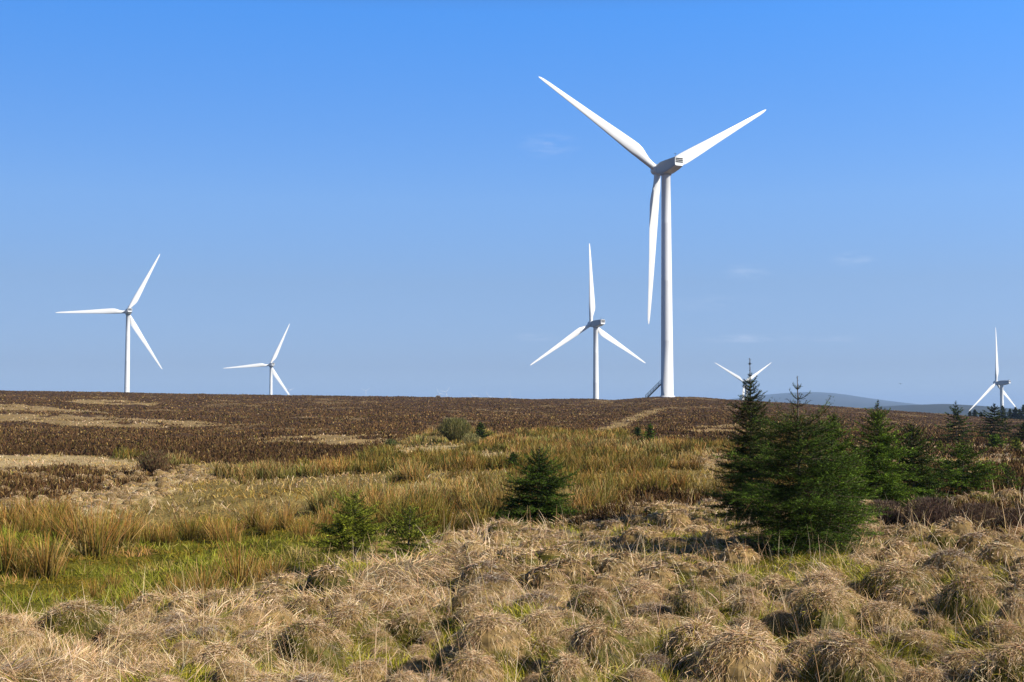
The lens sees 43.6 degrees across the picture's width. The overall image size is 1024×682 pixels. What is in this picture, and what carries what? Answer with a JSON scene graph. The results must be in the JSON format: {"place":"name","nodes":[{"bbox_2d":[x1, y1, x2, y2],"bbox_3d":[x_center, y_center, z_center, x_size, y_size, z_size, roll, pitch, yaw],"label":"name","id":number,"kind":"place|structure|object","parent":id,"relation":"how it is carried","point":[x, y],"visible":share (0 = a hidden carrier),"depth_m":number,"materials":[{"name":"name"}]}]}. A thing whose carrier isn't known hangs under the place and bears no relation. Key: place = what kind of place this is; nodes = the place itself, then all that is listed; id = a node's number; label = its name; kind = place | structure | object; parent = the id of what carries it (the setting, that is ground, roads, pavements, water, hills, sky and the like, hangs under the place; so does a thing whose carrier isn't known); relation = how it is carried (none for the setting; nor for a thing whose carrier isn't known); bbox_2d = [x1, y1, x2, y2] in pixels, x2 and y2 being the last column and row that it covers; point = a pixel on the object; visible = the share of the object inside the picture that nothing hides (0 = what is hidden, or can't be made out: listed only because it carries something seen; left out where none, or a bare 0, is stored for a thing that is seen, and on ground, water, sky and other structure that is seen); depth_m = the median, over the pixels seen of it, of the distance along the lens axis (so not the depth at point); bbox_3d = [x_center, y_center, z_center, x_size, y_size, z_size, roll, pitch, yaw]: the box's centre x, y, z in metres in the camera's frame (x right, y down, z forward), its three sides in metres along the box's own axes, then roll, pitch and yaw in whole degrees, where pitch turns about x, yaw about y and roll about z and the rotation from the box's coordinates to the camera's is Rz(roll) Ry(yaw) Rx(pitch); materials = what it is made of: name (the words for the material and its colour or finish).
{"place":"outdoors","nodes":[
{"label":"outdoors","id":0,"kind":"place"},
{"bbox_2d":[0,391,1023,681],"bbox_3d":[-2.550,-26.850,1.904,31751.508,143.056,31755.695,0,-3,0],"label":"ground","id":1,"kind":"structure","parent":0,"point":[836,399],"depth_m":61.39,"materials":[{"name":"plant"}]},
{"bbox_2d":[0,605,30,637],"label":"grass tussock","id":2,"kind":"object","parent":1,"relation":"on","point":[10,622],"depth_m":9.73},
{"bbox_2d":[2,546,43,578],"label":"rush clump","id":3,"kind":"object","parent":1,"relation":"on","point":[22,568],"visible":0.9,"depth_m":17.94,"materials":[{"name":"brown plant"}]},
{"bbox_2d":[0,521,50,575],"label":"rush clump","id":4,"kind":"object","parent":1,"relation":"on","point":[7,551],"visible":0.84,"depth_m":18.02,"materials":[{"name":"brown plant"}]},
{"bbox_2d":[6,507,45,536],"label":"rush clump","id":5,"kind":"object","parent":1,"relation":"on","point":[21,527],"visible":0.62,"depth_m":25.02,"materials":[{"name":"brown plant"}]},
{"bbox_2d":[0,649,54,674],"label":"grass tussock","id":6,"kind":"object","parent":1,"relation":"on","point":[11,662],"depth_m":8.42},
{"bbox_2d":[4,625,53,654],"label":"grass tussock","id":7,"kind":"object","parent":1,"relation":"on","point":[31,634],"depth_m":9.46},
{"bbox_2d":[14,528,88,580],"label":"rush clump","id":8,"kind":"object","parent":1,"relation":"on","point":[44,568],"visible":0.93,"depth_m":18.04,"materials":[{"name":"yellow plant"}]},
{"bbox_2d":[31,506,89,540],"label":"rush clump","id":9,"kind":"object","parent":1,"relation":"on","point":[51,524],"visible":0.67,"depth_m":24.69,"materials":[{"name":"brown plant"}]},
{"bbox_2d":[54,505,100,544],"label":"rush clump","id":10,"kind":"object","parent":1,"relation":"on","point":[73,528],"visible":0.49,"depth_m":23.41,"materials":[{"name":"brown plant"}]},
{"bbox_2d":[32,590,126,639],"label":"grass tussock","id":11,"kind":"object","parent":1,"relation":"on","point":[81,616],"depth_m":9.98,"materials":[{"name":"plant"}]},
{"bbox_2d":[49,498,143,559],"bbox_3d":[-6.991,3.180,21.447,1.996,1.138,1.281,-1,-3,19],"label":"rush clump","id":12,"kind":"object","parent":1,"relation":"on","point":[93,549],"visible":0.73,"depth_m":21.41,"materials":[{"name":"yellow plant"}]},
{"bbox_2d":[56,254,161,391],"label":"wind turbine","id":13,"kind":"object","parent":1,"relation":"on","point":[128,312],"visible":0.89,"depth_m":761.94,"materials":[{"name":"paint"}]},
{"bbox_2d":[86,506,146,547],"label":"rush clump","id":14,"kind":"object","parent":1,"relation":"on","point":[120,543],"visible":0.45,"depth_m":23.02,"materials":[{"name":"brown plant"}]},
{"bbox_2d":[93,626,170,652],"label":"grass tussock","id":15,"kind":"object","parent":1,"relation":"on","point":[125,636],"depth_m":9.51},
{"bbox_2d":[136,449,170,473],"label":"twiggy bush","id":16,"kind":"object","parent":1,"relation":"on","point":[150,461],"visible":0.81,"depth_m":50.48,"materials":[{"name":"brown plant"}]},
{"bbox_2d":[148,519,183,546],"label":"rush clump","id":17,"kind":"object","parent":1,"relation":"on","point":[167,537],"visible":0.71,"depth_m":24.50,"materials":[{"name":"brown plant"}]},
{"bbox_2d":[161,638,206,659],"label":"grass tussock","id":18,"kind":"object","parent":1,"relation":"on","point":[181,644],"depth_m":9.44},
{"bbox_2d":[0,514,385,616],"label":"grass","id":19,"kind":"structure","parent":1,"relation":"on","point":[58,596],"depth_m":19.28,"materials":[{"name":"green plant"}]},
{"bbox_2d":[170,510,218,541],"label":"rush clump","id":20,"kind":"object","parent":1,"relation":"on","point":[189,530],"visible":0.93,"depth_m":25.04,"materials":[{"name":"brown plant"}]},
{"bbox_2d":[162,560,228,594],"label":"rush clump","id":21,"kind":"object","parent":1,"relation":"on","point":[210,585],"visible":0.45,"depth_m":13.66,"materials":[{"name":"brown plant"}]},
{"bbox_2d":[183,623,232,641],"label":"grass tussock","id":22,"kind":"object","parent":1,"relation":"on","point":[212,631],"depth_m":9.73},
{"bbox_2d":[175,611,241,639],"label":"grass tussock","id":23,"kind":"object","parent":1,"relation":"on","point":[218,621],"depth_m":10.36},
{"bbox_2d":[187,587,240,610],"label":"grass tussock","id":24,"kind":"object","parent":1,"relation":"on","point":[226,595],"depth_m":11.39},
{"bbox_2d":[192,515,247,543],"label":"rush clump","id":25,"kind":"object","parent":1,"relation":"on","point":[214,533],"visible":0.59,"depth_m":24.87,"materials":[{"name":"brown plant"}]},
{"bbox_2d":[188,627,258,672],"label":"grass tussock","id":26,"kind":"object","parent":1,"relation":"on","point":[215,649],"depth_m":8.58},
{"bbox_2d":[206,655,257,681],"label":"grass tussock","id":27,"kind":"object","parent":1,"relation":"on","point":[228,668],"depth_m":8.13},
{"bbox_2d":[216,518,247,544],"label":"rush clump","id":28,"kind":"object","parent":1,"relation":"on","point":[230,532],"visible":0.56,"depth_m":23.55,"materials":[{"name":"brown plant"}]},
{"bbox_2d":[215,534,279,588],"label":"rush clump","id":29,"kind":"object","parent":1,"relation":"on","point":[235,572],"visible":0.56,"depth_m":15.68,"materials":[{"name":"brown plant"}]},
{"bbox_2d":[230,603,270,626],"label":"grass tussock","id":30,"kind":"object","parent":1,"relation":"on","point":[248,609],"depth_m":11.06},
{"bbox_2d":[224,498,281,528],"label":"rush clump","id":31,"kind":"object","parent":1,"relation":"on","point":[251,519],"visible":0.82,"depth_m":25.83,"materials":[{"name":"brown plant"}]},
{"bbox_2d":[223,324,289,394],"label":"wind turbine","id":32,"kind":"object","parent":1,"relation":"on","point":[271,365],"visible":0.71,"depth_m":1113.88,"materials":[{"name":"paint"}]},
{"bbox_2d":[233,631,286,671],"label":"grass tussock","id":33,"kind":"object","parent":1,"relation":"on","point":[259,650],"depth_m":9.15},
{"bbox_2d":[242,664,290,681],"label":"grass tussock","id":34,"kind":"object","parent":1,"relation":"on","point":[258,677],"depth_m":7.63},
{"bbox_2d":[255,549,296,579],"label":"rush clump","id":35,"kind":"object","parent":1,"relation":"on","point":[275,568],"visible":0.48,"depth_m":14.94,"materials":[{"name":"brown plant"}]},
{"bbox_2d":[264,598,295,626],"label":"grass tussock","id":36,"kind":"object","parent":1,"relation":"on","point":[287,614],"depth_m":11.27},
{"bbox_2d":[257,502,308,530],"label":"rush clump","id":37,"kind":"object","parent":1,"relation":"on","point":[279,526],"visible":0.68,"depth_m":25.34,"materials":[{"name":"brown plant"}]},
{"bbox_2d":[282,514,323,539],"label":"rush clump","id":38,"kind":"object","parent":1,"relation":"on","point":[302,531],"visible":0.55,"depth_m":24.09,"materials":[{"name":"brown plant"}]},
{"bbox_2d":[280,589,329,620],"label":"grass tussock","id":39,"kind":"object","parent":1,"relation":"on","point":[308,603],"depth_m":11.64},
{"bbox_2d":[269,609,351,671],"bbox_3d":[-1.505,2.264,9.572,0.847,0.548,0.573,4,-1,21],"label":"grass tussock","id":40,"kind":"object","parent":1,"relation":"on","point":[307,629],"depth_m":9.46,"materials":[{"name":"plant"}]},
{"bbox_2d":[285,664,340,681],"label":"grass tussock","id":41,"kind":"object","parent":1,"relation":"on","point":[302,677],"depth_m":7.92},
{"bbox_2d":[303,488,394,559],"bbox_3d":[-2.261,2.591,17.952,1.303,1.061,1.279,0,-3,0],"label":"spruce tree","id":42,"kind":"object","parent":1,"relation":"on","point":[345,533],"visible":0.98,"depth_m":17.78,"materials":[{"name":"green plant"}]},
{"bbox_2d":[319,597,383,638],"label":"grass tussock","id":43,"kind":"object","parent":1,"relation":"on","point":[360,612],"depth_m":10.60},
{"bbox_2d":[340,655,395,681],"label":"grass tussock","id":44,"kind":"object","parent":1,"relation":"on","point":[378,672],"depth_m":9.34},
{"bbox_2d":[357,622,397,648],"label":"grass tussock","id":45,"kind":"object","parent":1,"relation":"on","point":[380,634],"depth_m":10.39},
{"bbox_2d":[364,503,443,559],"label":"spruce tree","id":46,"kind":"object","parent":1,"relation":"on","point":[416,535],"visible":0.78,"depth_m":16.20,"materials":[{"name":"green plant"}]},
{"bbox_2d":[384,667,428,681],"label":"grass tussock","id":47,"kind":"object","parent":1,"relation":"on","point":[409,676],"depth_m":7.87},
{"bbox_2d":[0,425,820,537],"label":"rush bed","id":48,"kind":"object","parent":1,"relation":"on","point":[593,456],"visible":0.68,"depth_m":46.13,"materials":[{"name":"yellow plant"}]},
{"bbox_2d":[378,605,450,643],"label":"grass tussock","id":49,"kind":"object","parent":1,"relation":"on","point":[408,627],"depth_m":10.60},
{"bbox_2d":[436,417,473,442],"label":"willow bush","id":50,"kind":"object","parent":1,"relation":"on","point":[451,429],"visible":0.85,"depth_m":83.22,"materials":[{"name":"green plant"}]},
{"bbox_2d":[443,593,493,628],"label":"grass tussock","id":51,"kind":"object","parent":1,"relation":"on","point":[465,611],"depth_m":10.50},
{"bbox_2d":[433,643,506,681],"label":"grass tussock","id":52,"kind":"object","parent":1,"relation":"on","point":[466,661],"depth_m":8.62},
{"bbox_2d":[447,582,497,609],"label":"grass tussock","id":53,"kind":"object","parent":1,"relation":"on","point":[472,589],"depth_m":11.27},
{"bbox_2d":[456,565,523,593],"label":"grass tussock","id":54,"kind":"object","parent":1,"relation":"on","point":[492,582],"depth_m":12.31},
{"bbox_2d":[437,604,543,667],"bbox_3d":[-0.140,2.120,9.160,0.840,0.518,0.706,-3,-5,-28],"label":"grass tussock","id":55,"kind":"object","parent":1,"relation":"on","point":[496,632],"depth_m":9.03,"materials":[{"name":"plant"}]},
{"bbox_2d":[0,453,1023,681],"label":"foreground grass","id":56,"kind":"structure","parent":1,"relation":"on","point":[526,550],"depth_m":13.02,"materials":[{"name":"plant"}]},
{"bbox_2d":[0,390,1023,533],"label":"heather","id":57,"kind":"object","parent":1,"relation":"on","point":[174,446],"visible":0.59,"depth_m":114.29,"materials":[{"name":"plant"}]},
{"bbox_2d":[506,578,565,609],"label":"grass tussock","id":58,"kind":"object","parent":1,"relation":"on","point":[535,594],"depth_m":10.75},
{"bbox_2d":[475,447,599,524],"bbox_3d":[0.408,2.706,22.871,1.946,1.651,2.209,-2,-3,29],"label":"spruce tree","id":59,"kind":"object","parent":1,"relation":"on","point":[536,478],"visible":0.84,"depth_m":22.73,"materials":[{"name":"green plant"}]},
{"bbox_2d":[517,604,567,640],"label":"grass tussock","id":60,"kind":"object","parent":1,"relation":"on","point":[543,618],"depth_m":9.72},
{"bbox_2d":[529,628,567,660],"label":"grass tussock","id":61,"kind":"object","parent":1,"relation":"on","point":[549,642],"depth_m":9.22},
{"bbox_2d":[537,576,571,603],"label":"grass tussock","id":62,"kind":"object","parent":1,"relation":"on","point":[555,586],"depth_m":11.92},
{"bbox_2d":[532,642,601,681],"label":"grass tussock","id":63,"kind":"object","parent":1,"relation":"on","point":[575,666],"depth_m":8.14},
{"bbox_2d":[553,605,584,627],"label":"grass tussock","id":64,"kind":"object","parent":1,"relation":"on","point":[564,614],"depth_m":10.06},
{"bbox_2d":[531,244,644,398],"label":"wind turbine","id":65,"kind":"object","parent":1,"relation":"on","point":[595,324],"visible":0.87,"depth_m":636.64,"materials":[{"name":"paint"}]},
{"bbox_2d":[562,581,627,626],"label":"grass tussock","id":66,"kind":"object","parent":1,"relation":"on","point":[593,599],"depth_m":10.33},
{"bbox_2d":[563,611,644,679],"bbox_3d":[0.590,2.122,8.788,0.685,0.641,0.694,-13,-5,7],"label":"grass tussock","id":67,"kind":"object","parent":1,"relation":"on","point":[615,641],"depth_m":8.66,"materials":[{"name":"plant"}]},
{"bbox_2d":[614,605,660,655],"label":"grass tussock","id":68,"kind":"object","parent":1,"relation":"on","point":[641,629],"depth_m":9.44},
{"bbox_2d":[615,663,663,681],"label":"grass tussock","id":69,"kind":"object","parent":1,"relation":"on","point":[651,676],"depth_m":8.09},
{"bbox_2d":[612,570,674,615],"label":"grass tussock","id":70,"kind":"object","parent":1,"relation":"on","point":[638,589],"depth_m":10.97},
{"bbox_2d":[622,598,673,619],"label":"grass tussock","id":71,"kind":"object","parent":1,"relation":"on","point":[646,610],"depth_m":10.61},
{"bbox_2d":[539,77,765,397],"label":"wind turbine","id":72,"kind":"object","parent":1,"relation":"on","point":[664,170],"visible":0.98,"depth_m":330.25,"materials":[{"name":"paint"}]},
{"bbox_2d":[629,646,683,680],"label":"grass tussock","id":73,"kind":"object","parent":1,"relation":"on","point":[659,659],"depth_m":8.47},
{"bbox_2d":[646,610,685,631],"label":"grass tussock","id":74,"kind":"object","parent":1,"relation":"on","point":[667,621],"depth_m":10.02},
{"bbox_2d":[648,599,727,678],"bbox_3d":[1.283,2.171,8.902,0.819,0.717,1.037,7,-1,25],"label":"grass tussock","id":75,"kind":"object","parent":1,"relation":"on","point":[678,641],"depth_m":8.76,"materials":[{"name":"plant"}]},
{"bbox_2d":[669,588,710,619],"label":"grass tussock","id":76,"kind":"object","parent":1,"relation":"on","point":[684,601],"depth_m":10.41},
{"bbox_2d":[671,575,731,606],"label":"grass tussock","id":77,"kind":"object","parent":1,"relation":"on","point":[700,582],"depth_m":10.83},
{"bbox_2d":[673,613,802,681],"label":"grass tussock","id":78,"kind":"object","parent":1,"relation":"on","point":[725,653],"depth_m":8.23,"materials":[{"name":"plant"}]},
{"bbox_2d":[718,610,775,640],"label":"grass tussock","id":79,"kind":"object","parent":1,"relation":"on","point":[744,619],"depth_m":9.53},
{"bbox_2d":[701,358,794,524],"bbox_3d":[3.609,1.573,19.411,1.351,2.651,1.428,2,-3,-32],"label":"spruce tree","id":80,"kind":"object","parent":1,"relation":"on","point":[751,409],"visible":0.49,"depth_m":19.32,"materials":[{"name":"green plant"}]},
{"bbox_2d":[725,590,771,616],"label":"grass tussock","id":81,"kind":"object","parent":1,"relation":"on","point":[752,605],"depth_m":10.28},
{"bbox_2d":[760,606,793,631],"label":"grass tussock","id":82,"kind":"object","parent":1,"relation":"on","point":[772,616],"depth_m":9.95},
{"bbox_2d":[699,376,895,558],"bbox_3d":[3.399,1.606,15.400,2.243,2.373,2.379,0,-3,0],"label":"spruce tree","id":83,"kind":"object","parent":1,"relation":"on","point":[821,501],"visible":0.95,"depth_m":15.17,"materials":[{"name":"green plant"}]},
{"bbox_2d":[780,628,823,668],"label":"grass tussock","id":84,"kind":"object","parent":1,"relation":"on","point":[800,641],"depth_m":8.82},
{"bbox_2d":[778,578,854,640],"bbox_3d":[2.331,2.079,9.694,0.612,0.662,0.766,6,4,0],"label":"grass tussock","id":85,"kind":"object","parent":1,"relation":"on","point":[818,600],"depth_m":9.57,"materials":[{"name":"plant"}]},
{"bbox_2d":[780,567,854,600],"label":"grass tussock","id":86,"kind":"object","parent":1,"relation":"on","point":[828,578],"depth_m":11.13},
{"bbox_2d":[772,580,871,614],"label":"grass tussock","id":87,"kind":"object","parent":1,"relation":"on","point":[793,597],"depth_m":10.58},
{"bbox_2d":[777,411,884,548],"bbox_3d":[4.019,1.823,16.141,1.419,1.870,1.505,0,-3,0],"label":"spruce tree","id":88,"kind":"object","parent":1,"relation":"on","point":[833,443],"visible":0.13,"depth_m":16.04,"materials":[{"name":"green plant"}]},
{"bbox_2d":[782,620,906,681],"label":"grass tussock","id":89,"kind":"object","parent":1,"relation":"on","point":[827,650],"depth_m":8.01,"materials":[{"name":"plant"}]},
{"bbox_2d":[860,619,902,643],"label":"grass tussock","id":90,"kind":"object","parent":1,"relation":"on","point":[886,627],"depth_m":9.68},
{"bbox_2d":[866,499,905,525],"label":"heather bush","id":91,"kind":"object","parent":1,"relation":"on","point":[892,517],"visible":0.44,"depth_m":19.99,"materials":[{"name":"brown plant"}]},
{"bbox_2d":[853,595,922,632],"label":"grass tussock","id":92,"kind":"object","parent":1,"relation":"on","point":[880,609],"depth_m":9.98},
{"bbox_2d":[843,400,933,509],"bbox_3d":[7.002,2.297,24.486,2.297,2.361,2.542,-1,-3,17],"label":"spruce tree","id":93,"kind":"object","parent":1,"relation":"on","point":[893,484],"visible":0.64,"depth_m":24.35,"materials":[{"name":"green plant"}]},
{"bbox_2d":[849,549,939,603],"bbox_3d":[3.661,2.297,12.184,1.052,0.661,0.849,0,5,8],"label":"grass tussock","id":94,"kind":"object","parent":1,"relation":"on","point":[895,573],"depth_m":12.09,"materials":[{"name":"plant"}]},
{"bbox_2d":[880,624,951,646],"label":"grass tussock","id":95,"kind":"object","parent":1,"relation":"on","point":[926,637],"depth_m":9.21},
{"bbox_2d":[874,423,960,504],"bbox_3d":[8.129,2.663,25.902,1.891,1.996,1.792,0,-3,0],"label":"spruce tree","id":96,"kind":"object","parent":1,"relation":"on","point":[928,476],"visible":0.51,"depth_m":25.83,"materials":[{"name":"green plant"}]},
{"bbox_2d":[896,653,961,681],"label":"grass tussock","id":97,"kind":"object","parent":1,"relation":"on","point":[923,671],"depth_m":8.18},
{"bbox_2d":[901,495,957,528],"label":"heather bush","id":98,"kind":"object","parent":1,"relation":"on","point":[944,513],"visible":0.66,"depth_m":19.44,"materials":[{"name":"brown plant"}]},
{"bbox_2d":[917,613,957,638],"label":"grass tussock","id":99,"kind":"object","parent":1,"relation":"on","point":[940,623],"depth_m":9.73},
{"bbox_2d":[915,542,985,574],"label":"grass tussock","id":100,"kind":"object","parent":1,"relation":"on","point":[958,559],"depth_m":13.43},
{"bbox_2d":[933,401,983,442],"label":"spruce tree","id":101,"kind":"object","parent":1,"relation":"on","point":[957,417],"visible":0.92,"depth_m":92.34,"materials":[{"name":"green plant"}]},
{"bbox_2d":[920,563,1002,626],"bbox_3d":[3.695,2.079,10.347,0.694,0.644,0.833,9,-8,-5],"label":"grass tussock","id":102,"kind":"object","parent":1,"relation":"on","point":[969,587],"depth_m":10.18,"materials":[{"name":"plant"}]},
{"bbox_2d":[923,637,1001,681],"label":"grass tussock","id":103,"kind":"object","parent":1,"relation":"on","point":[961,657],"depth_m":8.49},
{"bbox_2d":[918,437,1007,499],"bbox_3d":[9.917,2.998,28.382,1.856,1.742,2.123,2,-4,-33],"label":"spruce tree","id":104,"kind":"object","parent":1,"relation":"on","point":[968,477],"visible":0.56,"depth_m":28.31,"materials":[{"name":"green plant"}]},
{"bbox_2d":[953,502,1002,525],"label":"heather bush","id":105,"kind":"object","parent":1,"relation":"on","point":[979,509],"visible":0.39,"depth_m":19.13,"materials":[{"name":"brown plant"}]},
{"bbox_2d":[954,633,1023,681],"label":"grass tussock","id":106,"kind":"object","parent":1,"relation":"on","point":[1013,664],"depth_m":7.96,"materials":[{"name":"plant"}]},
{"bbox_2d":[961,612,1023,647],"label":"grass tussock","id":107,"kind":"object","parent":1,"relation":"on","point":[998,629],"depth_m":8.88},
{"bbox_2d":[969,327,1015,414],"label":"wind turbine","id":108,"kind":"object","parent":1,"relation":"on","point":[1000,384],"visible":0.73,"depth_m":930.71,"materials":[{"name":"paint"}]},
{"bbox_2d":[972,403,1018,437],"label":"spruce tree","id":109,"kind":"object","parent":1,"relation":"on","point":[997,423],"visible":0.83,"depth_m":112.62,"materials":[{"name":"green plant"}]},
{"bbox_2d":[992,585,1023,626],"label":"grass tussock","id":110,"kind":"object","parent":1,"relation":"on","point":[1016,610],"depth_m":9.60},
{"bbox_2d":[994,507,1023,531],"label":"heather bush","id":111,"kind":"object","parent":1,"relation":"on","point":[1012,518],"visible":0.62,"depth_m":17.76,"materials":[{"name":"brown plant"}]},
{"bbox_2d":[0,0,1023,407],"label":"sky","id":112,"kind":"structure","parent":0,"point":[400,186],"materials":[{"name":"blue"}]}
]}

